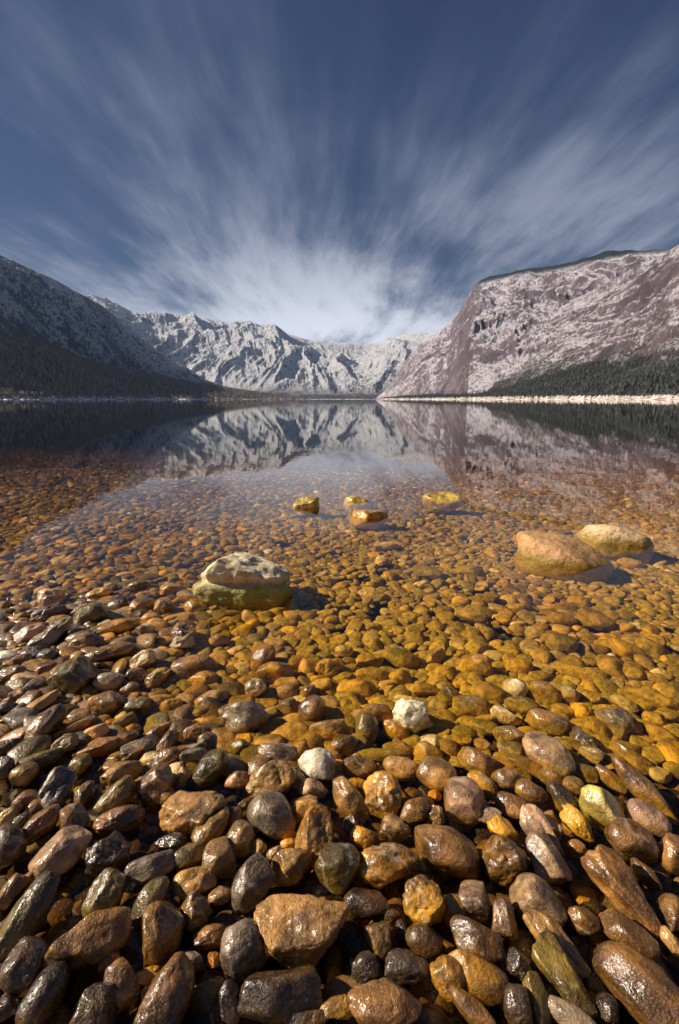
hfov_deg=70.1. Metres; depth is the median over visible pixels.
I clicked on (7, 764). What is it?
stone
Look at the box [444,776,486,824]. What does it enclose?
stone
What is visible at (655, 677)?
stone
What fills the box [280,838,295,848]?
stone
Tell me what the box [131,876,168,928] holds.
stone
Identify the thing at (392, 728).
stone
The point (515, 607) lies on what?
stone
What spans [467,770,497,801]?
stone
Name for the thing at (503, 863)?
stone
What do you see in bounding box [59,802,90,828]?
stone
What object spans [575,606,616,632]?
stone
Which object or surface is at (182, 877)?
stone
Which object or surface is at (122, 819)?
stone
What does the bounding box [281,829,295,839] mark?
stone
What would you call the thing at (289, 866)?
stone
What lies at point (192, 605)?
stone
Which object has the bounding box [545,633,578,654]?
stone
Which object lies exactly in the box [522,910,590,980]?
stone
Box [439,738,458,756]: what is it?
stone
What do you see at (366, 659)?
stone
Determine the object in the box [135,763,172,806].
stone
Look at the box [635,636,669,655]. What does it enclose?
stone
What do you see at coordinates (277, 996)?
stone
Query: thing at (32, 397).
bushes
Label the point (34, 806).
stone
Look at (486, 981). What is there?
stone
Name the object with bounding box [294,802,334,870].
stone
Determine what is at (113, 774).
stone
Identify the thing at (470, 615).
stone
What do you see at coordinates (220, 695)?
stone
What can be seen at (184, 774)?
stone
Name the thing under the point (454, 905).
stone
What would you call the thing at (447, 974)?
stone
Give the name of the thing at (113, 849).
stone
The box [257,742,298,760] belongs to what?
stone
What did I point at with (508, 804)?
stone
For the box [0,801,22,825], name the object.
stone
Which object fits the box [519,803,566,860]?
stone
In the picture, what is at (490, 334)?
mountain
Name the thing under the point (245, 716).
stone
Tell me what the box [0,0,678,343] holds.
sky
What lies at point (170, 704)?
stone
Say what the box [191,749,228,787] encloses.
stone
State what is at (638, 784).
stone
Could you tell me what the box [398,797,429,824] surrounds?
stone
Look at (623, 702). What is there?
stone
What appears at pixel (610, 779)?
stone
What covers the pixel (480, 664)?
stone
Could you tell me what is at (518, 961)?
stone
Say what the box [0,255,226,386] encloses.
mountain
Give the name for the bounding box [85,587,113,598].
stone
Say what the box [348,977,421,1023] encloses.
stone
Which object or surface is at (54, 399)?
shore
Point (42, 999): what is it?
stone
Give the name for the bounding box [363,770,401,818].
stone
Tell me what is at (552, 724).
stone
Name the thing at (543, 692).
stone
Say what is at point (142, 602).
stone
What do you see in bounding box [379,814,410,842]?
stone
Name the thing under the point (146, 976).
stone
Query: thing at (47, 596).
stone
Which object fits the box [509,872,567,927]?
stone
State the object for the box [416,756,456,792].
stone
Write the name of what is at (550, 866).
stone
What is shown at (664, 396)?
bushes
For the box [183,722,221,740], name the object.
stone
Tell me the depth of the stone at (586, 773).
1.07 m
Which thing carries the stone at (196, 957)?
on the pebbles at (80, 981)
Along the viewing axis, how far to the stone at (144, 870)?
0.82 m
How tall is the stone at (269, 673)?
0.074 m
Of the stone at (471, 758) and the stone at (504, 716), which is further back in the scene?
the stone at (504, 716)
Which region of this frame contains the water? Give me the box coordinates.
[0,399,678,467]
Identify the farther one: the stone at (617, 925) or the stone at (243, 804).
the stone at (243, 804)
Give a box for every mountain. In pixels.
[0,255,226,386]
[87,295,434,398]
[375,244,678,398]
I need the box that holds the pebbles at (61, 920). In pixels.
[0,754,678,1023]
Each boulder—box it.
[192,552,292,610]
[514,530,613,583]
[573,524,653,563]
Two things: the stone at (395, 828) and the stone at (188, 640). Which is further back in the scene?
the stone at (188, 640)
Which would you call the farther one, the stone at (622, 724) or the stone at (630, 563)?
the stone at (630, 563)
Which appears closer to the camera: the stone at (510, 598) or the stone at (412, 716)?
the stone at (412, 716)
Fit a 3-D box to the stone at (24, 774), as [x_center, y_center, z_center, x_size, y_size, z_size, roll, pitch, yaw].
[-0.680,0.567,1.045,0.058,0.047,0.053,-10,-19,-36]
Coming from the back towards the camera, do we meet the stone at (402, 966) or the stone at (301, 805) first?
the stone at (301, 805)
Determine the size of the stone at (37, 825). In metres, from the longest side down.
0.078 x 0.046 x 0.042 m
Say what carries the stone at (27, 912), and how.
on the pebbles at (80, 981)
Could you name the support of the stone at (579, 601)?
on the lake bed
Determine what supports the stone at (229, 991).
on the pebbles at (80, 981)
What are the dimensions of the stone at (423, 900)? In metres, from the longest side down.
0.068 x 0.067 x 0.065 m
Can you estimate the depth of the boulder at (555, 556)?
2.44 m
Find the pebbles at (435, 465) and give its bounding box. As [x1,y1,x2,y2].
[0,455,678,475]
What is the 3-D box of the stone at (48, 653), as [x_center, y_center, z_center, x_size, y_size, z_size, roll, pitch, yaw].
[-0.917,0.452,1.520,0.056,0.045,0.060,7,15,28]
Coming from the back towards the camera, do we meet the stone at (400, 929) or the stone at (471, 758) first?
the stone at (471, 758)
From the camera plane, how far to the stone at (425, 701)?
1.36 m
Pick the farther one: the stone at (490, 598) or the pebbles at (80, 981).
the stone at (490, 598)
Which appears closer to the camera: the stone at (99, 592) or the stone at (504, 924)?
the stone at (504, 924)
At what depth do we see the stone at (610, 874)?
0.78 m
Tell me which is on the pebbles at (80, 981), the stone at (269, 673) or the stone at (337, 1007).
the stone at (337, 1007)
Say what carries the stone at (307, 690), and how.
on the pebbles at (289, 628)
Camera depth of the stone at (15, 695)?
1.31 m
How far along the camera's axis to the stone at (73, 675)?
1.35 m
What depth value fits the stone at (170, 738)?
1.15 m
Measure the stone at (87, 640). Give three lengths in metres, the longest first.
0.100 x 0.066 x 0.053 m
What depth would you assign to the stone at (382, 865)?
0.82 m
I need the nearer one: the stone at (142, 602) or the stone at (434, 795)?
the stone at (434, 795)
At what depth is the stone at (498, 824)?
0.92 m
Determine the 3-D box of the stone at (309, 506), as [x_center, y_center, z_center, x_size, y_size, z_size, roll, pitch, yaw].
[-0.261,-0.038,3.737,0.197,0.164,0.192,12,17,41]
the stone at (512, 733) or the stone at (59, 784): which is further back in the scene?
the stone at (512, 733)
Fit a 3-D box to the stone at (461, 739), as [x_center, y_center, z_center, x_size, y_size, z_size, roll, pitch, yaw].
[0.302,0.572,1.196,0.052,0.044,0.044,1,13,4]
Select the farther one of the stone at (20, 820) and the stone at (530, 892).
the stone at (20, 820)
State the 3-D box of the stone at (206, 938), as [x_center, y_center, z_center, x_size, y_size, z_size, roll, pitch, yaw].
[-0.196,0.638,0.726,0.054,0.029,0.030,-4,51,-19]
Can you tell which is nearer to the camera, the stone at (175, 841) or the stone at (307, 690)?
the stone at (175, 841)
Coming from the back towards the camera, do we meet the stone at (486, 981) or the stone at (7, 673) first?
the stone at (7, 673)
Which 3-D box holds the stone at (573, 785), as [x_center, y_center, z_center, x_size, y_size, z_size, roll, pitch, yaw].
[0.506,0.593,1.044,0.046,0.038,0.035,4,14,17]
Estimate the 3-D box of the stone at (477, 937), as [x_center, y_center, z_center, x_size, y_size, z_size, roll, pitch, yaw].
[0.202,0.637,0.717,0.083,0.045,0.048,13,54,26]
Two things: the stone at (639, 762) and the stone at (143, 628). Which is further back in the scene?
the stone at (143, 628)
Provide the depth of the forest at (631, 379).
1385.91 m
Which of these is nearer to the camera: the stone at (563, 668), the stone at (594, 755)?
the stone at (594, 755)
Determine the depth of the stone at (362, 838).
0.89 m
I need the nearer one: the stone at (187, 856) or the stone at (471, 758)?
the stone at (187, 856)
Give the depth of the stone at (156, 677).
1.41 m
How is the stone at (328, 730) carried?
on the pebbles at (289, 628)
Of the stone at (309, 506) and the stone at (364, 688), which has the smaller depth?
the stone at (364, 688)
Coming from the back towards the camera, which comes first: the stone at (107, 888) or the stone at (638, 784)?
the stone at (638, 784)
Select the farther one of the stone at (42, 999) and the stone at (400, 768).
the stone at (400, 768)
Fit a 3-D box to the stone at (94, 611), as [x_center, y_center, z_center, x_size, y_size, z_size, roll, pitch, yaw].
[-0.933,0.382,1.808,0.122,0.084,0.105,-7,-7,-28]
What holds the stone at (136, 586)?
on the lake bed
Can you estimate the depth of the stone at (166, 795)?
0.99 m
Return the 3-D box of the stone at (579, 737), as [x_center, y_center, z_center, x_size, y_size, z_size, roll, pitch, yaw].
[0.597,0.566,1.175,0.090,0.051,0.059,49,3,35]
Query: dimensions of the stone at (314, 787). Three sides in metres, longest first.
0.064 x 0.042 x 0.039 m
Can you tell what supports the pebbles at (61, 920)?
on the lake bed
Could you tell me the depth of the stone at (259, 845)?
0.88 m
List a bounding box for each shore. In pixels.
[0,398,164,399]
[548,398,678,399]
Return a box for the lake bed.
[0,455,678,1023]
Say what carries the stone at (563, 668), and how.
on the pebbles at (289, 628)
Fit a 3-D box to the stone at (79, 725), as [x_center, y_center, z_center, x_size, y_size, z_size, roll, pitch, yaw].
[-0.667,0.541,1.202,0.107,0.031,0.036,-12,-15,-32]
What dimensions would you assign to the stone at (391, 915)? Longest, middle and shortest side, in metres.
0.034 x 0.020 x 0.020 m
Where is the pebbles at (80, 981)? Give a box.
[0,663,678,1023]
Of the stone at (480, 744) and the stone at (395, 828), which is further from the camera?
the stone at (480, 744)
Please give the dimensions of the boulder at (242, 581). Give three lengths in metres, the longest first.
0.413 x 0.280 x 0.279 m
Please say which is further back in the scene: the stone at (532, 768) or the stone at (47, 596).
the stone at (47, 596)
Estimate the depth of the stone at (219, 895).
0.78 m
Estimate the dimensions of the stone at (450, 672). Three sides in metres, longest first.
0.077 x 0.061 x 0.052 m
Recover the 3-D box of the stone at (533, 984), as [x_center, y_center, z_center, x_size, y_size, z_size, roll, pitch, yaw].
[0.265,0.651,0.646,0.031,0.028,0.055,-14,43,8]
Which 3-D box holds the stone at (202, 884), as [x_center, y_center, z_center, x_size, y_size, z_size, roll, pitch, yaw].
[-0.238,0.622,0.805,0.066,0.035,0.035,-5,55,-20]
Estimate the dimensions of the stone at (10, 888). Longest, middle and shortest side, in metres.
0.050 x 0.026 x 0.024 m
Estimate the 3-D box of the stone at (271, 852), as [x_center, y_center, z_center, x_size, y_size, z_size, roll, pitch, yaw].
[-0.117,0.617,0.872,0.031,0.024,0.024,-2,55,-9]
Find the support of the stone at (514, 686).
on the pebbles at (80, 981)
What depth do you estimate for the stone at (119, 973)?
0.65 m
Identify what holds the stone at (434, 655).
on the lake bed
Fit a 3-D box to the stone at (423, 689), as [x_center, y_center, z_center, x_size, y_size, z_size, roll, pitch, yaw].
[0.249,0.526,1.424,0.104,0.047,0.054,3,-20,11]
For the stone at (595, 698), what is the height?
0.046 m
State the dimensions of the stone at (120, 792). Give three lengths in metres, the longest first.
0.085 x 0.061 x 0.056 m
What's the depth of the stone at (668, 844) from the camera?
0.86 m
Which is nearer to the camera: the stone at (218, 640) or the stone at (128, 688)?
the stone at (128, 688)
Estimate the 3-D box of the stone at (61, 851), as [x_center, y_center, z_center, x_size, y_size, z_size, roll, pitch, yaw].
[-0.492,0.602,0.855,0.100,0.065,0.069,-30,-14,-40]
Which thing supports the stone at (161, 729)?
on the pebbles at (80, 981)
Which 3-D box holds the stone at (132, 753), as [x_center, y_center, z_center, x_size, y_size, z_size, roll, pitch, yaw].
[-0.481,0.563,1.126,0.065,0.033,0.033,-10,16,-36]
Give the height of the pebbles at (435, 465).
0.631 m
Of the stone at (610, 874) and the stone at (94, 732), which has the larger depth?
the stone at (94, 732)
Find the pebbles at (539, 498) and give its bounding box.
[0,467,678,528]
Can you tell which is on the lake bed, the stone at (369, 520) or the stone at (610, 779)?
the stone at (369, 520)
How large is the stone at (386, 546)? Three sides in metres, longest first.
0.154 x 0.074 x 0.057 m
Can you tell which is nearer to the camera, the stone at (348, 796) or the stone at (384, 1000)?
the stone at (384, 1000)
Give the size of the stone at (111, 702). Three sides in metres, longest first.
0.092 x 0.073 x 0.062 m
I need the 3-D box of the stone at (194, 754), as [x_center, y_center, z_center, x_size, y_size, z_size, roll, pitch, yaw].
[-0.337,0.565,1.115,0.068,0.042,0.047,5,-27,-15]
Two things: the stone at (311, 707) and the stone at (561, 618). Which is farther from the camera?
the stone at (561, 618)
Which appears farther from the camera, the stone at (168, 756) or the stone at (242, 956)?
the stone at (168, 756)
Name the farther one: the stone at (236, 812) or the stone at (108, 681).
the stone at (108, 681)
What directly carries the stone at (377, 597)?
on the lake bed
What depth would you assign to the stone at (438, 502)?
4.00 m
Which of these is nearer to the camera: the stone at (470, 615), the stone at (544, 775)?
the stone at (544, 775)
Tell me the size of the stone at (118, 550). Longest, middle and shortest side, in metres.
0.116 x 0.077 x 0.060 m
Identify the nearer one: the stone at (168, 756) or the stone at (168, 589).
the stone at (168, 756)
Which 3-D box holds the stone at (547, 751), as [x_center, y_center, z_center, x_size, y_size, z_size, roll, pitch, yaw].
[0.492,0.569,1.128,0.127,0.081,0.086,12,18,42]
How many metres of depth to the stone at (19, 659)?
1.47 m
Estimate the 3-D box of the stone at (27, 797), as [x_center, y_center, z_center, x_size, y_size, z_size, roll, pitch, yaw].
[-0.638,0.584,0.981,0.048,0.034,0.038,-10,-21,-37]
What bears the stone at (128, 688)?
on the pebbles at (80, 981)
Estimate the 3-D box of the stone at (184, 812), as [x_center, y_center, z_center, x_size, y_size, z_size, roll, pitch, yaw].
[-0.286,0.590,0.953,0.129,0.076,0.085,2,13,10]
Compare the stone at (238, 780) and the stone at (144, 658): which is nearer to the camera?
the stone at (238, 780)
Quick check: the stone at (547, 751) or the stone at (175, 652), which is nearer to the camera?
the stone at (547, 751)
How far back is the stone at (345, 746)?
1.15 m
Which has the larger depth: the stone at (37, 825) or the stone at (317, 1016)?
the stone at (37, 825)
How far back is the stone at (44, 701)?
1.29 m
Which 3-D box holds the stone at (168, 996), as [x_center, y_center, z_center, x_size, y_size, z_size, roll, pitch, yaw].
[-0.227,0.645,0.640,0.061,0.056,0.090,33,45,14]
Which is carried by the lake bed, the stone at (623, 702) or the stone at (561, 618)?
the stone at (561, 618)
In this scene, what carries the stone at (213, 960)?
on the pebbles at (80, 981)
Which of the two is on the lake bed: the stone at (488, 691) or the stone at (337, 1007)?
the stone at (488, 691)
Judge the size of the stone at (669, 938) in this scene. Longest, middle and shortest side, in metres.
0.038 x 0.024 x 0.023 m
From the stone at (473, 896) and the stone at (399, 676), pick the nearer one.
the stone at (473, 896)
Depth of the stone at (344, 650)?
1.63 m
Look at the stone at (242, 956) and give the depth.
0.69 m
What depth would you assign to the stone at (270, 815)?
0.92 m
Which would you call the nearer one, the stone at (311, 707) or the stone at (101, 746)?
the stone at (101, 746)
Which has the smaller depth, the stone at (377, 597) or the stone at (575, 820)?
the stone at (575, 820)
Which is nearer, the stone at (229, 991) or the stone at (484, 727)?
the stone at (229, 991)
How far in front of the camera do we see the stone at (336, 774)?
1.06 m
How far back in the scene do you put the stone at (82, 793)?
0.98 m
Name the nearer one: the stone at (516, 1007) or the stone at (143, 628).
the stone at (516, 1007)
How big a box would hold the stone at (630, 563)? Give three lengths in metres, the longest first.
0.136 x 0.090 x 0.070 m
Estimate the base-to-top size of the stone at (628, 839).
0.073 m
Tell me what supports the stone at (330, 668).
on the lake bed
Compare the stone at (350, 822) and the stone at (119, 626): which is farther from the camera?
the stone at (119, 626)
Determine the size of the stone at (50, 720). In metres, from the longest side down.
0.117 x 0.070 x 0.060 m
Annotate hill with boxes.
[0,314,282,396]
[381,356,678,398]
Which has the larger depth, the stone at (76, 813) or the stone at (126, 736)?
the stone at (126, 736)
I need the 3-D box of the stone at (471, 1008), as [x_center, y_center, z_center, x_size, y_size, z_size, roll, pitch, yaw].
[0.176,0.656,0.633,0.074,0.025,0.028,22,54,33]
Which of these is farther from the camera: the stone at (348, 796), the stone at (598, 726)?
the stone at (598, 726)
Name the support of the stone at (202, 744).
on the pebbles at (80, 981)
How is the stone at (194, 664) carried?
on the lake bed
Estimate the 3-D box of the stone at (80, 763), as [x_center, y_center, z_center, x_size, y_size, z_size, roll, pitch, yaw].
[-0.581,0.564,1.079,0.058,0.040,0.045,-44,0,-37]
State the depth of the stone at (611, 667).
1.53 m
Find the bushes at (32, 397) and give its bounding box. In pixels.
[0,395,306,398]
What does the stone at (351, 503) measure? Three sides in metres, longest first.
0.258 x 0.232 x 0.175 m
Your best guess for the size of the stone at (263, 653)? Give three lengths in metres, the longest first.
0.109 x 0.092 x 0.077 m
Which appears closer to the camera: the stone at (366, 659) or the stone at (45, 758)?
the stone at (45, 758)
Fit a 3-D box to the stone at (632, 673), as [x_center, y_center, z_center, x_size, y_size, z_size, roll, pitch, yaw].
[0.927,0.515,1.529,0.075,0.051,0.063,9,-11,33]
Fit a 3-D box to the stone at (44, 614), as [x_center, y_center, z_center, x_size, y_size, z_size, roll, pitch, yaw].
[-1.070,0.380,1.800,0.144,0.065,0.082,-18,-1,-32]
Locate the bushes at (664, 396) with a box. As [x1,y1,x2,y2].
[384,394,678,398]
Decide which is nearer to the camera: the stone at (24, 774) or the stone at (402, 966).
the stone at (402, 966)
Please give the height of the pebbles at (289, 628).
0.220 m
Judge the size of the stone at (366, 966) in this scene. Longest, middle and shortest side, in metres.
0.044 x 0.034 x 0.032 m
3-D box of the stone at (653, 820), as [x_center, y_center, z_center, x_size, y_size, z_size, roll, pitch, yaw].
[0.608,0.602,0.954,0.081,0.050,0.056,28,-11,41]
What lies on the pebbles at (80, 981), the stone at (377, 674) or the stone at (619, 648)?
the stone at (377, 674)
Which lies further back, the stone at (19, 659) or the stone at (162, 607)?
the stone at (162, 607)
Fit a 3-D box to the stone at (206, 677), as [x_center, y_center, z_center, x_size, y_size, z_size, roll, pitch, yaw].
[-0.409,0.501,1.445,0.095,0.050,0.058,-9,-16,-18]
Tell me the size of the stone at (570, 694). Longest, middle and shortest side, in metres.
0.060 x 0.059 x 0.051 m
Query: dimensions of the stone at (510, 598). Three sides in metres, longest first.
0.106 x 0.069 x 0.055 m
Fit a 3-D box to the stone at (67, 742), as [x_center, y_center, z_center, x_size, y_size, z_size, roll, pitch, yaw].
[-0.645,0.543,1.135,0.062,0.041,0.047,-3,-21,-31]
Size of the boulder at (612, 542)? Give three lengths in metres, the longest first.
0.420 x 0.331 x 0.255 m
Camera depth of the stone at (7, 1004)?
0.63 m
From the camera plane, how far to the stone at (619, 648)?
1.67 m
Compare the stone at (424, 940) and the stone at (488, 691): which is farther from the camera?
the stone at (488, 691)
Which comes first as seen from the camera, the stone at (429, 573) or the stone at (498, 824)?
the stone at (498, 824)
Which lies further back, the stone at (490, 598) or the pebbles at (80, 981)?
the stone at (490, 598)
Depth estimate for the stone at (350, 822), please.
0.93 m
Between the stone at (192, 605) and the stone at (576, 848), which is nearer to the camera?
the stone at (576, 848)
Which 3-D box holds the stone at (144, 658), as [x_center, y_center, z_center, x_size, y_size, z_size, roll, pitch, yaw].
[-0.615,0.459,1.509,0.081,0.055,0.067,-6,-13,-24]
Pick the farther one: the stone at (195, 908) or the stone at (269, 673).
the stone at (269, 673)
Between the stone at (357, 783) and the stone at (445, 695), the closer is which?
the stone at (357, 783)
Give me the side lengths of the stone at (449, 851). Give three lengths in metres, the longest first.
0.125 x 0.075 x 0.074 m
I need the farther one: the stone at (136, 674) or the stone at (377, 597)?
the stone at (377, 597)
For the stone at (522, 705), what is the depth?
1.32 m
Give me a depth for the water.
13.10 m
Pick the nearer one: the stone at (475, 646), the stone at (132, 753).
the stone at (132, 753)
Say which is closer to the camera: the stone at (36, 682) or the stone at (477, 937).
the stone at (477, 937)
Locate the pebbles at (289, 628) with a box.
[0,512,678,788]
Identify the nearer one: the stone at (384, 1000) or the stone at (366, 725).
the stone at (384, 1000)
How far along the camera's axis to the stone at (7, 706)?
1.27 m
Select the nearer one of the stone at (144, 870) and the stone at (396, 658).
the stone at (144, 870)
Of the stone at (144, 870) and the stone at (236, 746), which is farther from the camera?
the stone at (236, 746)
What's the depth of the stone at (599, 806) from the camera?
0.95 m
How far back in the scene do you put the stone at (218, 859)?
0.83 m
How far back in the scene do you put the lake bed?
1.01 m
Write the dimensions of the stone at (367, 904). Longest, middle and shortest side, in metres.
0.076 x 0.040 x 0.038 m
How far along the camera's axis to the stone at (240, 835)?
0.87 m
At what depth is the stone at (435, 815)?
0.94 m
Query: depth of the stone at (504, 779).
1.04 m
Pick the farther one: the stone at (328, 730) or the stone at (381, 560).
the stone at (381, 560)
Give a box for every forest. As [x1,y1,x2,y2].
[0,336,310,398]
[383,351,678,398]
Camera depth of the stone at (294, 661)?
1.55 m
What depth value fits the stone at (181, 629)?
1.66 m
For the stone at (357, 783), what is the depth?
1.04 m
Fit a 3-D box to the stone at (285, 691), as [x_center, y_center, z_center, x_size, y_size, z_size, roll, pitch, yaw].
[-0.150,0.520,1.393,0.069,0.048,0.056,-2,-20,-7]
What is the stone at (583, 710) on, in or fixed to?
on the pebbles at (289, 628)
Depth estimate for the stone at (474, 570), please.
2.49 m
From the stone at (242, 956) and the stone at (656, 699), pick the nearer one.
the stone at (242, 956)
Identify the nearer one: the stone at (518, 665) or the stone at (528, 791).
the stone at (528, 791)
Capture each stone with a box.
[0,665,26,682]
[0,699,15,713]
[0,738,23,754]
[0,756,14,780]
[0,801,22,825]
[0,822,27,867]
[0,869,60,961]
[0,873,23,909]
[0,936,48,997]
[0,995,15,1021]
[7,688,26,701]
[9,761,39,786]
[10,653,32,665]
[11,789,37,808]
[12,811,31,827]
[13,623,44,643]
[15,871,32,895]
[15,960,69,1023]
[16,747,63,768]
[22,803,60,843]
[23,676,46,690]
[24,703,67,738]
[26,630,47,646]
[26,689,59,710]
[26,799,43,814]
[28,825,92,879]
[30,603,73,621]
[35,660,56,673]
[36,648,57,658]
[37,588,65,605]
[37,616,72,645]
[38,766,77,807]
[42,906,131,971]
[46,655,96,695]
[50,718,92,739]
[51,733,79,752]
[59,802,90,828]
[65,629,94,643]
[68,633,101,648]
[68,753,92,776]
[69,981,116,1023]
[70,780,93,803]
[73,602,108,623]
[81,867,126,918]
[84,723,108,740]
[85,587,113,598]
[85,641,134,661]
[85,830,131,878]
[86,736,120,756]
[87,690,124,715]
[91,804,145,837]
[92,672,125,691]
[93,775,135,814]
[97,617,139,633]
[97,950,119,973]
[100,760,141,786]
[103,957,139,1013]
[107,546,129,555]
[112,711,138,727]
[117,730,138,750]
[119,681,139,695]
[119,744,145,760]
[120,739,156,754]
[123,696,152,715]
[124,849,174,884]
[125,667,146,681]
[127,580,151,592]
[129,597,154,611]
[129,649,155,668]
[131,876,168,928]
[133,951,194,1023]
[135,623,155,634]
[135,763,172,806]
[135,965,159,986]
[142,900,185,968]
[143,721,172,735]
[143,745,185,771]
[144,667,170,689]
[153,599,175,614]
[154,832,186,851]
[156,729,179,752]
[158,787,175,806]
[159,698,182,710]
[159,790,226,833]
[160,583,184,596]
[165,647,183,657]
[169,631,196,647]
[170,621,196,653]
[170,654,215,675]
[173,843,205,871]
[173,866,212,891]
[175,766,191,786]
[176,872,216,900]
[179,742,207,761]
[179,747,206,765]
[179,890,211,933]
[182,599,208,611]
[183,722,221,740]
[185,951,202,972]
[187,670,218,684]
[190,923,226,952]
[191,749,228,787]
[191,806,229,845]
[194,689,229,704]
[197,732,215,750]
[201,836,236,878]
[206,951,219,968]
[208,634,229,648]
[208,886,230,904]
[219,918,265,981]
[219,979,240,1023]
[221,700,270,734]
[224,771,248,789]
[226,806,243,827]
[226,819,253,858]
[227,738,248,754]
[231,852,275,913]
[237,799,248,811]
[237,964,323,1023]
[245,678,266,697]
[246,759,296,796]
[246,791,296,840]
[250,643,275,670]
[251,838,266,854]
[253,893,350,968]
[255,661,293,684]
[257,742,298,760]
[266,845,281,860]
[271,848,312,886]
[276,683,298,699]
[277,697,298,714]
[278,1009,328,1023]
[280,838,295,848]
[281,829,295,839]
[283,656,305,670]
[292,496,319,516]
[292,795,317,824]
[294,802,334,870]
[298,684,316,696]
[298,695,324,721]
[298,747,336,779]
[298,778,327,798]
[309,719,348,740]
[315,658,342,677]
[315,842,360,894]
[319,994,352,1019]
[327,735,357,757]
[331,772,345,781]
[332,776,369,823]
[335,645,353,656]
[336,679,377,697]
[341,756,376,778]
[343,495,373,513]
[343,814,358,832]
[343,887,389,920]
[348,509,388,530]
[348,778,365,789]
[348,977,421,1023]
[350,825,377,850]
[351,950,381,983]
[355,711,378,743]
[356,652,383,667]
[356,666,388,680]
[356,748,410,762]
[358,842,417,888]
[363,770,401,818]
[363,921,391,962]
[364,703,391,722]
[366,591,385,603]
[374,541,398,550]
[374,555,388,565]
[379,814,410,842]
[381,907,399,923]
[382,647,418,668]
[382,719,409,739]
[382,740,413,755]
[382,755,417,780]
[383,948,429,984]
[388,669,411,685]
[392,698,432,733]
[394,695,429,705]
[395,919,406,942]
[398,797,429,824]
[403,874,445,925]
[405,922,442,959]
[407,682,439,697]
[413,566,442,579]
[414,794,433,805]
[414,824,480,879]
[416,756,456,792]
[418,648,445,663]
[422,491,465,512]
[427,804,444,824]
[428,789,441,800]
[429,955,465,1003]
[434,665,457,680]
[437,687,459,707]
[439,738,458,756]
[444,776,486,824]
[444,893,465,926]
[448,948,508,1006]
[450,914,504,964]
[451,695,490,716]
[451,988,496,1023]
[452,733,471,746]
[453,677,466,690]
[454,607,488,624]
[455,565,484,575]
[458,654,493,676]
[458,746,499,777]
[458,879,490,922]
[464,639,491,653]
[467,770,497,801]
[469,718,497,735]
[471,681,508,703]
[471,738,490,750]
[475,593,498,603]
[477,806,501,822]
[480,835,527,887]
[487,814,517,841]
[490,705,521,725]
[491,768,521,792]
[491,896,518,941]
[492,725,524,742]
[495,791,526,820]
[500,594,520,604]
[502,678,527,696]
[503,753,542,779]
[503,983,532,1023]
[504,657,533,673]
[504,696,539,717]
[506,946,531,982]
[507,603,533,612]
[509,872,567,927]
[515,778,547,803]
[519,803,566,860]
[522,732,576,777]
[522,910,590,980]
[522,971,551,1023]
[525,828,571,885]
[526,708,572,736]
[529,680,562,704]
[532,928,597,1019]
[537,767,562,784]
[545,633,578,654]
[546,780,577,811]
[547,611,574,625]
[548,995,596,1023]
[549,662,591,678]
[559,684,581,704]
[559,803,594,842]
[562,776,584,795]
[566,595,591,606]
[566,839,587,858]
[567,906,600,935]
[569,725,601,765]
[570,703,593,719]
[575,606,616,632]
[576,688,603,704]
[576,763,598,783]
[578,746,605,764]
[578,784,624,826]
[580,844,660,938]
[590,719,611,738]
[592,941,678,1023]
[594,707,642,741]
[595,764,626,794]
[595,991,618,1023]
[597,638,648,660]
[597,657,627,679]
[598,908,660,961]
[604,817,659,863]
[609,741,654,776]
[610,694,639,712]
[611,755,678,824]
[616,557,643,568]
[622,666,646,680]
[625,798,671,837]
[626,687,678,710]
[630,857,661,891]
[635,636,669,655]
[641,711,667,726]
[643,724,678,741]
[645,672,668,683]
[656,893,678,931]
[658,832,678,874]
[659,925,678,957]
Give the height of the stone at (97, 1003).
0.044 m
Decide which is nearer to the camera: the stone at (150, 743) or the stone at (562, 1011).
the stone at (562, 1011)
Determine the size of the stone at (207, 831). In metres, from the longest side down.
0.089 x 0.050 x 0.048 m
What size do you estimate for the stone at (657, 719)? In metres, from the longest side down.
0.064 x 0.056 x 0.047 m
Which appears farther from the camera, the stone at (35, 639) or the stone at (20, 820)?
the stone at (35, 639)
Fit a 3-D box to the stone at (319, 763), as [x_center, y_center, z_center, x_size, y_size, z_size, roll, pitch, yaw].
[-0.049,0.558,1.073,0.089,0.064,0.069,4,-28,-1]
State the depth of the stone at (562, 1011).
0.63 m
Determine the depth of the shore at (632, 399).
1039.52 m
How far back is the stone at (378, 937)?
0.71 m
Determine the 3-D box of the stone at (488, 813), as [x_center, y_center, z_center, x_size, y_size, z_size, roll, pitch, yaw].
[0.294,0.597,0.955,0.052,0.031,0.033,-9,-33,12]
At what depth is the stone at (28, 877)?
0.81 m
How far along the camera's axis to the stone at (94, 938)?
0.69 m

